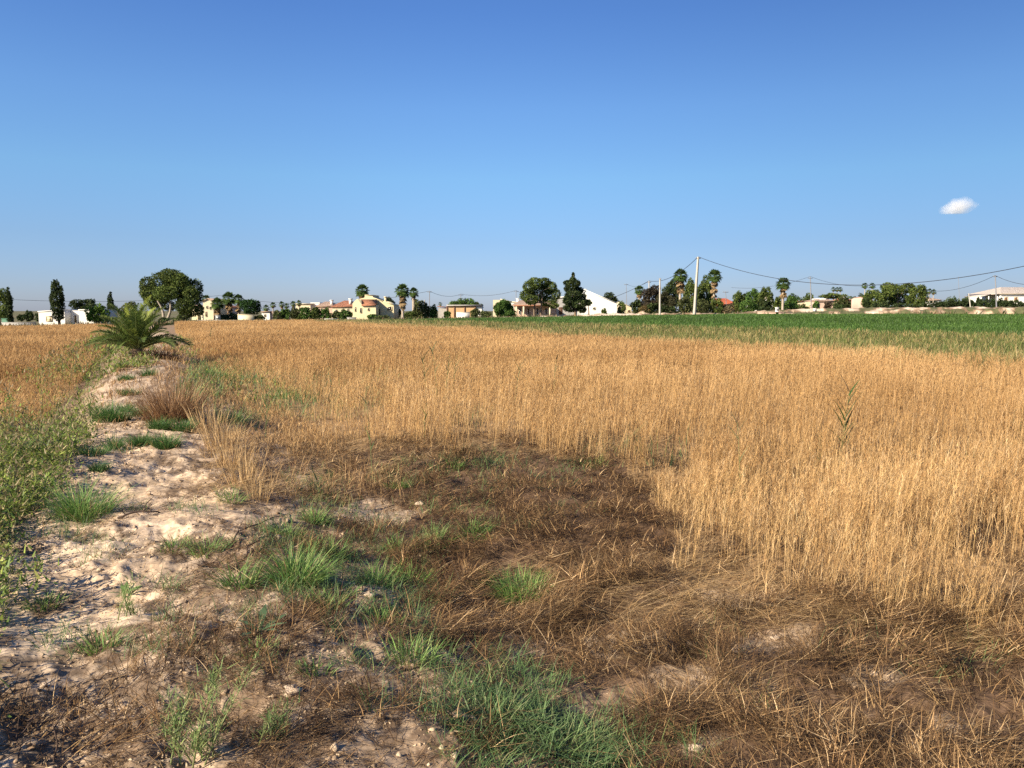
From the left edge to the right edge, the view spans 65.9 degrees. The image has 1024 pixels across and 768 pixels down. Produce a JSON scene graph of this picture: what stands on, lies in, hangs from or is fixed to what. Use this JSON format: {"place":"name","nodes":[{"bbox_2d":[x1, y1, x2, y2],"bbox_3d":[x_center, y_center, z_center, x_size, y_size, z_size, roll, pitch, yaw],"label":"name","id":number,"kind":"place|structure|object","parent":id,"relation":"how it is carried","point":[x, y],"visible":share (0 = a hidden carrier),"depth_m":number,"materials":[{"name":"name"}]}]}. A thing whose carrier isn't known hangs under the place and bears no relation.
{"place":"outdoors","nodes":[
{"label":"outdoors","id":0,"kind":"place"},
{"bbox_2d":[0,311,1023,767],"bbox_3d":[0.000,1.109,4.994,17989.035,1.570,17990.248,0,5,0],"label":"ground","id":1,"kind":"structure","parent":0,"point":[408,731],"depth_m":4.70,"materials":[{"name":"soil"}]},
{"bbox_2d":[0,288,13,324],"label":"pine tree","id":2,"kind":"object","parent":1,"relation":"on","point":[2,306],"visible":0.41,"depth_m":116.85,"materials":[{"name":"green plant"}]},
{"bbox_2d":[5,286,13,321],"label":"cypress tree","id":3,"kind":"object","parent":1,"relation":"on","point":[9,311],"visible":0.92,"depth_m":114.27,"materials":[{"name":"green plant"}]},
{"bbox_2d":[2,694,74,759],"bbox_3d":[-1.779,1.260,2.897,0.204,0.171,0.263,2,6,17],"label":"dead stick","id":4,"kind":"object","parent":1,"relation":"on","point":[30,721],"visible":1,"depth_m":2.85,"materials":[{"name":"brown wood"}]},
{"bbox_2d":[13,584,75,612],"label":"grass tuft","id":5,"kind":"object","parent":1,"relation":"on","point":[39,601],"visible":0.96,"depth_m":4.34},
{"bbox_2d":[49,279,65,323],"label":"cypress tree","id":6,"kind":"object","parent":1,"relation":"on","point":[57,307],"visible":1,"depth_m":117.96,"materials":[{"name":"green plant"}]},
{"bbox_2d":[47,683,92,761],"bbox_3d":[-1.651,1.224,2.941,0.092,0.211,0.306,0,5,5],"label":"dead stick","id":7,"kind":"object","parent":1,"relation":"on","point":[69,702],"visible":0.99,"depth_m":2.88,"materials":[{"name":"brown wood"}]},
{"bbox_2d":[38,309,117,324],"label":"white house","id":8,"kind":"structure","parent":1,"relation":"on","point":[73,316],"depth_m":124.64,"materials":[{"name":"paint"}]},
{"bbox_2d":[16,472,142,522],"bbox_3d":[-3.426,0.875,6.311,0.943,0.406,0.984,1,5,14],"label":"grass tuft","id":9,"kind":"object","parent":1,"relation":"on","point":[82,507],"visible":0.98,"depth_m":6.25,"materials":[{"name":"plant"}]},
{"bbox_2d":[68,298,94,308],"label":"broadleaf tree","id":10,"kind":"object","parent":1,"relation":"on","point":[81,305],"visible":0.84,"depth_m":158.13,"materials":[{"name":"green plant"}]},
{"bbox_2d":[69,443,115,456],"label":"grass tuft","id":11,"kind":"object","parent":1,"relation":"on","point":[93,452],"visible":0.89,"depth_m":8.39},
{"bbox_2d":[83,302,110,322],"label":"shrub","id":12,"kind":"object","parent":1,"relation":"on","point":[95,311],"visible":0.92,"depth_m":121.06,"materials":[{"name":"green plant"}]},
{"bbox_2d":[82,460,113,472],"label":"grass tuft","id":13,"kind":"object","parent":1,"relation":"on","point":[100,467],"visible":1,"depth_m":7.73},
{"bbox_2d":[66,619,136,655],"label":"grass tuft","id":14,"kind":"object","parent":1,"relation":"on","point":[93,645],"visible":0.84,"depth_m":3.76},
{"bbox_2d":[80,397,140,422],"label":"grass tuft","id":15,"kind":"object","parent":1,"relation":"on","point":[103,412],"visible":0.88,"depth_m":11.57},
{"bbox_2d":[100,432,131,450],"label":"grass tuft","id":16,"kind":"object","parent":1,"relation":"on","point":[120,443],"visible":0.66,"depth_m":9.01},
{"bbox_2d":[110,570,145,620],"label":"feathery weed","id":17,"kind":"object","parent":1,"relation":"on","point":[128,605],"visible":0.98,"depth_m":4.13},
{"bbox_2d":[83,296,193,357],"bbox_3d":[-12.668,-1.916,26.743,2.833,2.237,3.313,-5,7,-45],"label":"young date palm","id":18,"kind":"object","parent":1,"relation":"on","point":[136,336],"visible":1,"depth_m":26.50,"materials":[{"name":"green plant"}]},
{"bbox_2d":[125,430,154,446],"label":"grass tuft","id":19,"kind":"object","parent":1,"relation":"on","point":[139,440],"visible":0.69,"depth_m":9.27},
{"bbox_2d":[0,328,293,717],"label":"weeds","id":20,"kind":"object","parent":1,"relation":"on","point":[13,452],"visible":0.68,"depth_m":8.23,"materials":[{"name":"plant"}]},
{"bbox_2d":[139,415,175,429],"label":"grass tuft","id":21,"kind":"object","parent":1,"relation":"on","point":[154,424],"visible":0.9,"depth_m":10.53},
{"bbox_2d":[138,431,182,449],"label":"grass tuft","id":22,"kind":"object","parent":1,"relation":"on","point":[167,443],"visible":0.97,"depth_m":9.07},
{"bbox_2d":[141,346,183,360],"bbox_3d":[-12.069,-1.047,27.178,1.810,0.637,1.541,0,5,0],"label":"dead brush","id":23,"kind":"object","parent":1,"relation":"on","point":[160,354],"visible":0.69,"depth_m":26.95,"materials":[{"name":"plant"}]},
{"bbox_2d":[145,533,194,555],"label":"grass tuft","id":24,"kind":"object","parent":1,"relation":"on","point":[185,538],"visible":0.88,"depth_m":5.26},
{"bbox_2d":[110,373,230,422],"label":"dead shrub","id":25,"kind":"object","parent":1,"relation":"on","point":[173,408],"visible":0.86,"depth_m":11.56,"materials":[{"name":"plant"}]},
{"bbox_2d":[138,268,204,321],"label":"tree","id":26,"kind":"object","parent":1,"relation":"on","point":[182,288],"visible":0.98,"depth_m":136.28,"materials":[{"name":"green plant"}]},
{"bbox_2d":[162,414,198,432],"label":"grass tuft","id":27,"kind":"object","parent":1,"relation":"on","point":[183,427],"visible":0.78,"depth_m":10.60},
{"bbox_2d":[151,663,219,765],"bbox_3d":[-1.159,1.185,2.780,0.258,0.325,0.211,0,5,0],"label":"feathery weed","id":28,"kind":"object","parent":1,"relation":"on","point":[199,747],"visible":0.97,"depth_m":2.78,"materials":[{"name":"plant"}]},
{"bbox_2d":[179,396,231,432],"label":"straw clump","id":29,"kind":"object","parent":1,"relation":"on","point":[209,423],"visible":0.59,"depth_m":11.12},
{"bbox_2d":[174,530,240,558],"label":"grass tuft","id":30,"kind":"object","parent":1,"relation":"on","point":[191,553],"visible":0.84,"depth_m":5.20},
{"bbox_2d":[203,298,226,319],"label":"cream house","id":31,"kind":"structure","parent":1,"relation":"on","point":[208,313],"depth_m":164.33,"materials":[{"name":"paint"}]},
{"bbox_2d":[169,651,263,767],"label":"feathery weed","id":32,"kind":"object","parent":1,"relation":"on","point":[213,684],"visible":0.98,"depth_m":2.83,"materials":[{"name":"plant"}]},
{"bbox_2d":[210,297,224,314],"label":"fan palm","id":33,"kind":"object","parent":1,"relation":"on","point":[217,305],"visible":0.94,"depth_m":148.85,"materials":[{"name":"green plant"}]},
{"bbox_2d":[196,410,249,450],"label":"straw clump","id":34,"kind":"object","parent":1,"relation":"on","point":[215,433],"visible":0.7,"depth_m":9.38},
{"bbox_2d":[221,291,235,314],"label":"fan palm","id":35,"kind":"object","parent":1,"relation":"on","point":[229,303],"visible":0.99,"depth_m":148.77,"materials":[{"name":"green plant"}]},
{"bbox_2d":[209,406,254,424],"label":"grass tuft","id":36,"kind":"object","parent":1,"relation":"on","point":[238,419],"visible":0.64,"depth_m":12.20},
{"bbox_2d":[213,485,252,503],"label":"grass tuft","id":37,"kind":"object","parent":1,"relation":"on","point":[222,495],"visible":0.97,"depth_m":6.79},
{"bbox_2d":[208,425,258,470],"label":"straw clump","id":38,"kind":"object","parent":1,"relation":"on","point":[227,454],"visible":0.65,"depth_m":8.58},
{"bbox_2d":[207,444,270,489],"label":"straw clump","id":39,"kind":"object","parent":1,"relation":"on","point":[243,475],"visible":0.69,"depth_m":7.54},
{"bbox_2d":[199,554,288,591],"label":"grass tuft","id":40,"kind":"object","parent":1,"relation":"on","point":[236,579],"visible":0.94,"depth_m":4.53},
{"bbox_2d":[239,299,261,314],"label":"broadleaf tree","id":41,"kind":"object","parent":1,"relation":"on","point":[250,306],"visible":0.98,"depth_m":136.84,"materials":[{"name":"green plant"}]},
{"bbox_2d":[233,460,275,503],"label":"straw clump","id":42,"kind":"object","parent":1,"relation":"on","point":[255,492],"visible":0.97,"depth_m":6.93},
{"bbox_2d":[234,604,286,635],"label":"broadleaf weed","id":43,"kind":"object","parent":1,"relation":"on","point":[263,611],"visible":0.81,"depth_m":3.89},
{"bbox_2d":[251,689,301,746],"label":"feathery weed","id":44,"kind":"object","parent":1,"relation":"on","point":[269,720],"visible":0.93,"depth_m":2.97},
{"bbox_2d":[226,531,353,592],"bbox_3d":[-1.284,1.044,4.697,0.760,0.325,0.755,0,5,0],"label":"grass tuft","id":45,"kind":"object","parent":1,"relation":"on","point":[290,565],"visible":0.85,"depth_m":4.70,"materials":[{"name":"plant"}]},
{"bbox_2d":[266,515,315,540],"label":"grass tuft","id":46,"kind":"object","parent":1,"relation":"on","point":[280,532],"visible":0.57,"depth_m":5.93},
{"bbox_2d":[282,684,301,696],"bbox_3d":[-0.920,1.284,3.310,0.094,0.052,0.064,-2,6,-19],"label":"stone","id":47,"kind":"object","parent":1,"relation":"on","point":[294,687],"visible":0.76,"depth_m":3.29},
{"bbox_2d":[292,503,338,524],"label":"grass tuft","id":48,"kind":"object","parent":1,"relation":"on","point":[318,515],"visible":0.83,"depth_m":6.63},
{"bbox_2d":[289,652,342,680],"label":"grass tuft","id":49,"kind":"object","parent":1,"relation":"on","point":[308,665],"visible":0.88,"depth_m":3.50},
{"bbox_2d":[295,531,356,559],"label":"grass tuft","id":50,"kind":"object","parent":1,"relation":"on","point":[328,549],"visible":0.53,"depth_m":5.57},
{"bbox_2d":[299,587,355,610],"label":"grass tuft","id":51,"kind":"object","parent":1,"relation":"on","point":[329,599],"visible":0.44,"depth_m":4.36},
{"bbox_2d":[331,299,352,316],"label":"tile roofed house","id":52,"kind":"structure","parent":1,"relation":"on","point":[345,305],"depth_m":162.30,"materials":[{"name":"orange paint"}]},
{"bbox_2d":[355,284,368,298],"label":"fan palm","id":53,"kind":"object","parent":1,"relation":"on","point":[362,293],"visible":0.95,"depth_m":163.23,"materials":[{"name":"green plant"}]},
{"bbox_2d":[0,416,736,767],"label":"soil crumbs","id":54,"kind":"object","parent":1,"relation":"on","point":[232,740],"visible":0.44,"depth_m":3.79,"materials":[{"name":"soil"}]},
{"bbox_2d":[352,295,398,319],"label":"yellow house","id":55,"kind":"structure","parent":1,"relation":"on","point":[364,307],"depth_m":141.83,"materials":[{"name":"paint"}]},
{"bbox_2d":[342,553,414,589],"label":"grass tuft","id":56,"kind":"object","parent":1,"relation":"on","point":[386,576],"visible":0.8,"depth_m":5.18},
{"bbox_2d":[355,600,409,625],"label":"grass tuft","id":57,"kind":"object","parent":1,"relation":"on","point":[373,614],"visible":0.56,"depth_m":4.34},
{"bbox_2d":[374,531,417,554],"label":"grass tuft","id":58,"kind":"object","parent":1,"relation":"on","point":[393,543],"visible":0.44,"depth_m":6.14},
{"bbox_2d":[394,283,409,317],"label":"fan palm","id":59,"kind":"object","parent":1,"relation":"on","point":[402,293],"visible":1,"depth_m":134.87,"materials":[{"name":"green plant"}]},
{"bbox_2d":[379,559,444,585],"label":"grass tuft","id":60,"kind":"object","parent":1,"relation":"on","point":[421,576],"visible":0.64,"depth_m":5.49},
{"bbox_2d":[375,630,449,672],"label":"grass tuft","id":61,"kind":"object","parent":1,"relation":"on","point":[411,652],"visible":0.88,"depth_m":3.85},
{"bbox_2d":[412,299,426,317],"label":"shrub","id":62,"kind":"object","parent":1,"relation":"on","point":[419,310],"visible":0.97,"depth_m":138.79,"materials":[{"name":"green plant"}]},
{"bbox_2d":[407,519,459,549],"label":"grass tuft","id":63,"kind":"object","parent":1,"relation":"on","point":[437,533],"visible":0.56,"depth_m":6.41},
{"bbox_2d":[448,298,475,304],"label":"broadleaf tree","id":64,"kind":"object","parent":1,"relation":"on","point":[466,302],"visible":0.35,"depth_m":173.68,"materials":[{"name":"green plant"}]},
{"bbox_2d":[446,305,482,317],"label":"house","id":65,"kind":"structure","parent":1,"relation":"on","point":[453,309],"depth_m":149.32,"materials":[{"name":"white paint"}]},
{"bbox_2d":[409,603,526,661],"bbox_3d":[-0.255,1.362,4.249,0.747,0.261,0.731,2,6,25],"label":"dead tussock","id":66,"kind":"object","parent":1,"relation":"on","point":[478,633],"visible":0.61,"depth_m":4.27,"materials":[{"name":"plant"}]},
{"bbox_2d":[450,513,503,541],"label":"grass tuft","id":67,"kind":"object","parent":1,"relation":"on","point":[476,526],"visible":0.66,"depth_m":6.54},
{"bbox_2d":[408,669,580,753],"bbox_3d":[-0.112,1.427,3.385,0.676,0.260,0.784,-5,7,-44],"label":"grass tuft","id":68,"kind":"object","parent":1,"relation":"on","point":[507,700],"visible":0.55,"depth_m":3.39,"materials":[{"name":"plant"}]},
{"bbox_2d":[493,298,513,316],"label":"shrub","id":69,"kind":"object","parent":1,"relation":"on","point":[503,307],"visible":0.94,"depth_m":138.71,"materials":[{"name":"green plant"}]},
{"bbox_2d":[0,358,1023,767],"bbox_3d":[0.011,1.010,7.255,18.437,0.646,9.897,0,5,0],"label":"dead grass","id":70,"kind":"structure","parent":1,"relation":"on","point":[820,734],"depth_m":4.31,"materials":[{"name":"plant"}]},
{"bbox_2d":[0,353,1023,767],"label":"green grass","id":71,"kind":"structure","parent":1,"relation":"on","point":[502,761],"depth_m":4.10,"materials":[{"name":"plant"}]},
{"bbox_2d":[3,308,1023,325],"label":"scrub","id":72,"kind":"object","parent":1,"relation":"on","point":[537,315],"visible":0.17,"depth_m":117.21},
{"bbox_2d":[475,561,560,605],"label":"grass tuft","id":73,"kind":"object","parent":1,"relation":"on","point":[516,586],"visible":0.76,"depth_m":5.45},
{"bbox_2d":[512,300,555,316],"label":"porch house","id":74,"kind":"structure","parent":1,"relation":"on","point":[522,307],"depth_m":159.79,"materials":[{"name":"beige paint"}]},
{"bbox_2d":[519,277,561,316],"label":"broadleaf tree","id":75,"kind":"object","parent":1,"relation":"on","point":[532,295],"visible":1,"depth_m":139.17,"materials":[{"name":"green plant"}]},
{"bbox_2d":[488,624,599,674],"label":"dead tussock","id":76,"kind":"object","parent":1,"relation":"on","point":[547,647],"visible":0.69,"depth_m":4.30,"materials":[{"name":"plant"}]},
{"bbox_2d":[556,296,573,315],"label":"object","id":77,"kind":"structure","parent":1,"relation":"on","point":[560,311],"depth_m":159.31,"materials":[{"name":"paint"}]},
{"bbox_2d":[492,694,646,767],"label":"grass tuft","id":78,"kind":"object","parent":1,"relation":"on","point":[568,733],"visible":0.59,"depth_m":3.30,"materials":[{"name":"plant"}]},
{"bbox_2d":[562,272,588,314],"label":"conifer tree","id":79,"kind":"object","parent":1,"relation":"on","point":[573,297],"visible":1,"depth_m":122.39,"materials":[{"name":"green plant"}]},
{"bbox_2d":[576,289,616,315],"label":"white barn","id":80,"kind":"structure","parent":1,"relation":"on","point":[598,304],"depth_m":137.33,"materials":[{"name":"paint"}]},
{"bbox_2d":[641,285,658,305],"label":"broadleaf tree","id":81,"kind":"object","parent":1,"relation":"on","point":[650,292],"visible":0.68,"depth_m":138.60,"materials":[{"name":"green plant"}]},
{"bbox_2d":[599,599,727,671],"bbox_3d":[0.839,1.456,4.582,0.872,0.282,0.992,0,5,0],"label":"dead tussock","id":82,"kind":"object","parent":1,"relation":"on","point":[660,637],"visible":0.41,"depth_m":4.53,"materials":[{"name":"plant"}]},
{"bbox_2d":[309,318,1023,380],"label":"reed grass","id":83,"kind":"structure","parent":1,"relation":"on","point":[986,343],"depth_m":42.52,"materials":[{"name":"plant"}]},
{"bbox_2d":[656,291,676,306],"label":"broadleaf tree","id":84,"kind":"object","parent":1,"relation":"on","point":[668,300],"visible":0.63,"depth_m":136.75,"materials":[{"name":"green plant"}]},
{"bbox_2d":[662,279,681,311],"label":"broadleaf tree","id":85,"kind":"object","parent":1,"relation":"on","point":[670,288],"visible":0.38,"depth_m":150.40,"materials":[{"name":"green plant"}]},
{"bbox_2d":[672,268,687,312],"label":"fan palm","id":86,"kind":"object","parent":1,"relation":"on","point":[681,279],"visible":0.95,"depth_m":136.58,"materials":[{"name":"green plant"}]},
{"bbox_2d":[677,296,692,312],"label":"shrub","id":87,"kind":"object","parent":1,"relation":"on","point":[685,304],"visible":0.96,"depth_m":133.04,"materials":[{"name":"green plant"}]},
{"bbox_2d":[351,313,1023,338],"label":"crop","id":88,"kind":"object","parent":1,"relation":"on","point":[1000,322],"visible":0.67,"depth_m":76.62,"materials":[{"name":"plant"}]},
{"bbox_2d":[682,277,694,312],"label":"broadleaf tree","id":89,"kind":"object","parent":1,"relation":"on","point":[688,289],"visible":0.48,"depth_m":144.63,"materials":[{"name":"green plant"}]},
{"bbox_2d":[693,257,700,313],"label":"utility pole","id":90,"kind":"object","parent":1,"relation":"on","point":[695,290],"visible":0.97,"depth_m":115.10,"materials":[{"name":"concrete"}]},
{"bbox_2d":[700,257,1023,284],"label":"power cable","id":91,"kind":"object","parent":90,"relation":"attached to","point":[880,284],"visible":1,"depth_m":89.72,"materials":[{"name":"rubber"}]},
{"bbox_2d":[691,299,713,312],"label":"shrub","id":92,"kind":"object","parent":1,"relation":"on","point":[700,304],"visible":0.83,"depth_m":133.01,"materials":[{"name":"green plant"}]},
{"bbox_2d":[697,275,712,308],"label":"broadleaf tree","id":93,"kind":"object","parent":1,"relation":"on","point":[704,287],"visible":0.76,"depth_m":142.23,"materials":[{"name":"green plant"}]},
{"bbox_2d":[650,658,769,735],"bbox_3d":[0.925,1.492,3.811,0.715,0.267,0.814,0,5,0],"label":"dead tussock","id":94,"kind":"object","parent":1,"relation":"on","point":[696,691],"visible":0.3,"depth_m":3.86,"materials":[{"name":"plant"}]},
{"bbox_2d":[706,269,722,297],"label":"fan palm","id":95,"kind":"object","parent":1,"relation":"on","point":[714,279],"visible":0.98,"depth_m":134.52,"materials":[{"name":"green plant"}]},
{"bbox_2d":[709,297,723,312],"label":"shrub","id":96,"kind":"object","parent":1,"relation":"on","point":[718,303],"visible":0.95,"depth_m":132.95,"materials":[{"name":"green plant"}]},
{"bbox_2d":[732,290,744,312],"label":"broadleaf tree","id":97,"kind":"object","parent":1,"relation":"on","point":[739,296],"visible":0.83,"depth_m":144.76,"materials":[{"name":"green plant"}]},
{"bbox_2d":[739,300,757,312],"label":"shrub","id":98,"kind":"object","parent":1,"relation":"on","point":[750,304],"visible":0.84,"depth_m":136.87,"materials":[{"name":"green plant"}]},
{"bbox_2d":[756,286,773,305],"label":"broadleaf tree","id":99,"kind":"object","parent":1,"relation":"on","point":[764,293],"visible":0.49,"depth_m":140.51,"materials":[{"name":"green plant"}]},
{"bbox_2d":[757,298,773,310],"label":"shrub","id":100,"kind":"object","parent":1,"relation":"on","point":[767,306],"visible":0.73,"depth_m":137.03,"materials":[{"name":"green plant"}]},
{"bbox_2d":[775,277,790,309],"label":"fan palm","id":101,"kind":"object","parent":1,"relation":"on","point":[783,287],"visible":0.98,"depth_m":134.80,"materials":[{"name":"green plant"}]},
{"bbox_2d":[746,615,910,704],"bbox_3d":[1.618,1.430,4.159,0.902,0.311,0.900,-3,6,-28],"label":"dead tussock","id":102,"kind":"object","parent":1,"relation":"on","point":[799,651],"visible":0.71,"depth_m":4.16,"materials":[{"name":"plant"}]},
{"bbox_2d":[828,374,861,467],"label":"reed","id":103,"kind":"object","parent":1,"relation":"on","point":[844,418],"visible":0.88,"depth_m":9.22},
{"bbox_2d":[861,289,886,306],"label":"broadleaf tree","id":104,"kind":"object","parent":1,"relation":"on","point":[878,295],"visible":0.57,"depth_m":144.77,"materials":[{"name":"green plant"}]},
{"bbox_2d":[876,282,915,305],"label":"broadleaf tree","id":105,"kind":"object","parent":1,"relation":"on","point":[893,293],"visible":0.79,"depth_m":148.67,"materials":[{"name":"green plant"}]},
{"bbox_2d":[905,284,928,306],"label":"broadleaf tree","id":106,"kind":"object","parent":1,"relation":"on","point":[920,292],"visible":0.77,"depth_m":146.58,"materials":[{"name":"green plant"}]},
{"bbox_2d":[964,287,1023,306],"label":"farmhouse","id":107,"kind":"object","parent":1,"relation":"on","point":[1010,293],"visible":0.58,"depth_m":150.51,"materials":[{"name":"white paint"}]},
{"bbox_2d":[0,319,1023,634],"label":"dry grass","id":108,"kind":"structure","parent":0,"point":[382,351],"depth_m":12.84,"materials":[{"name":"plant"}]},
{"bbox_2d":[0,0,1023,310],"label":"sky","id":109,"kind":"structure","parent":0,"point":[268,151],"materials":[{"name":"blue"}]},
{"bbox_2d":[538,306,1023,316],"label":"embankment","id":110,"kind":"structure","parent":0,"point":[1019,310],"depth_m":110.63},
{"bbox_2d":[743,306,1013,312],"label":"track","id":111,"kind":"structure","parent":0,"point":[854,309],"depth_m":122.31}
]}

